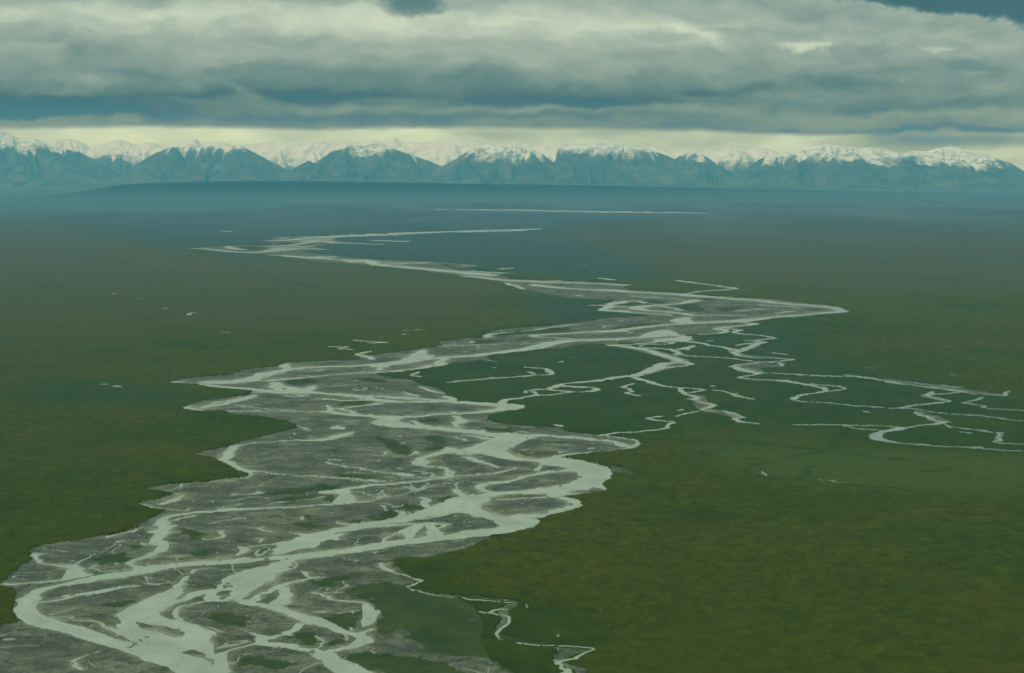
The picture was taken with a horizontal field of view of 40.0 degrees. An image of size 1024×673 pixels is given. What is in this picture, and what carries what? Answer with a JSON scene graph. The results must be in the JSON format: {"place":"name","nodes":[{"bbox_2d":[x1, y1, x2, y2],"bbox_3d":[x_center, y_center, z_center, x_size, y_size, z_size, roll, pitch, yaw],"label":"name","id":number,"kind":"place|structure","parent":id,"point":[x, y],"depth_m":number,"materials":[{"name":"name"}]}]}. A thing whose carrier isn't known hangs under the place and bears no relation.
{"place":"outdoors","nodes":[
{"label":"outdoors","id":0,"kind":"place"},
{"bbox_2d":[0,130,120,187],"bbox_3d":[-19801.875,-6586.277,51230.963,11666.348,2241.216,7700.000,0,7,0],"label":"mountain","id":1,"kind":"structure","parent":0,"point":[30,163],"depth_m":51329.00,"materials":[{"name":"stone"}]},
{"bbox_2d":[94,154,144,174],"bbox_3d":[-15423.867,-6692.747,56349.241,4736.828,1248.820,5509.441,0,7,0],"label":"mountain","id":2,"kind":"structure","parent":0,"point":[120,164],"depth_m":56703.67,"materials":[{"name":"stone"}]},
{"bbox_2d":[0,199,293,210],"bbox_3d":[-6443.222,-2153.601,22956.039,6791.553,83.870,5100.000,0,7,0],"label":"hill","id":3,"kind":"structure","parent":0,"point":[157,205],"depth_m":22681.41,"materials":[{"name":"green plant"}]},
{"bbox_2d":[65,145,289,187],"bbox_3d":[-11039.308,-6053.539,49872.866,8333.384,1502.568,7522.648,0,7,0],"label":"mountain","id":4,"kind":"structure","parent":0,"point":[201,164],"depth_m":49923.42,"materials":[{"name":"stone"}]},
{"bbox_2d":[86,142,558,170],"bbox_3d":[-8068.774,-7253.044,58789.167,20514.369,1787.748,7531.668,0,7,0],"label":"mountain","id":5,"kind":"structure","parent":0,"point":[289,157],"depth_m":59672.17,"materials":[{"name":"white snow"}]},
{"bbox_2d":[281,141,440,182],"bbox_3d":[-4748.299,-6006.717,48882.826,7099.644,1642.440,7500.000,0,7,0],"label":"mountain","id":6,"kind":"structure","parent":0,"point":[373,161],"depth_m":49062.45,"materials":[{"name":"stone"}]},
{"bbox_2d":[0,187,1023,672],"bbox_3d":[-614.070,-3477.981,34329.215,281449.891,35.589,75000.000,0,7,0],"label":"ground","id":7,"kind":"structure","parent":0,"point":[696,543],"depth_m":3752.91,"materials":[{"name":"green plant"}]},
{"bbox_2d":[0,209,1023,672],"bbox_3d":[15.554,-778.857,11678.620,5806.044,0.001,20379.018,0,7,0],"label":"river","id":8,"kind":"structure","parent":0,"point":[160,649],"depth_m":2517.88,"materials":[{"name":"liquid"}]},
{"bbox_2d":[0,181,1023,201],"bbox_3d":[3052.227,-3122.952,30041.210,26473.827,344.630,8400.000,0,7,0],"label":"hill","id":9,"kind":"structure","parent":0,"point":[311,191],"depth_m":29525.84,"materials":[{"name":"green plant"}]},
{"bbox_2d":[0,0,1023,167],"label":"sky","id":10,"kind":"structure","parent":0,"point":[897,76],"materials":[{"name":"grey"}]},
{"bbox_2d":[425,143,604,185],"bbox_3d":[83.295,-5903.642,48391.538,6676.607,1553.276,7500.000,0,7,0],"label":"mountain","id":11,"kind":"structure","parent":0,"point":[497,163],"depth_m":48741.03,"materials":[{"name":"stone"}]},
{"bbox_2d":[45,138,1023,170],"bbox_3d":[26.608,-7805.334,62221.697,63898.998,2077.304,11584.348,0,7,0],"label":"mountain","id":12,"kind":"structure","parent":0,"point":[756,154],"depth_m":65184.28,"materials":[{"name":"white snow"}]},
{"bbox_2d":[554,142,733,187],"bbox_3d":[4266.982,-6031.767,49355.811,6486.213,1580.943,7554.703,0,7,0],"label":"mountain","id":13,"kind":"structure","parent":0,"point":[606,164],"depth_m":48858.64,"materials":[{"name":"stone"}]},
{"bbox_2d":[675,152,741,187],"bbox_3d":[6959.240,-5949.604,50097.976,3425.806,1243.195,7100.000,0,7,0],"label":"mountain","id":14,"kind":"structure","parent":0,"point":[704,168],"depth_m":49818.78,"materials":[{"name":"stone"}]},
{"bbox_2d":[706,148,755,175],"bbox_3d":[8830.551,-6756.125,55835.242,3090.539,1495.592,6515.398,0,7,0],"label":"mountain","id":15,"kind":"structure","parent":0,"point":[736,161],"depth_m":56351.29,"materials":[{"name":"white snow"}]},
{"bbox_2d":[734,144,1002,188],"bbox_3d":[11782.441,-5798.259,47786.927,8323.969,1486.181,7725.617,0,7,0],"label":"mountain","id":16,"kind":"structure","parent":0,"point":[825,166],"depth_m":47198.03,"materials":[{"name":"stone"}]},
{"bbox_2d":[902,146,1023,187],"bbox_3d":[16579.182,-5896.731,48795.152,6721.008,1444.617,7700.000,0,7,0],"label":"mountain","id":17,"kind":"structure","parent":0,"point":[954,164],"depth_m":49115.09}
]}

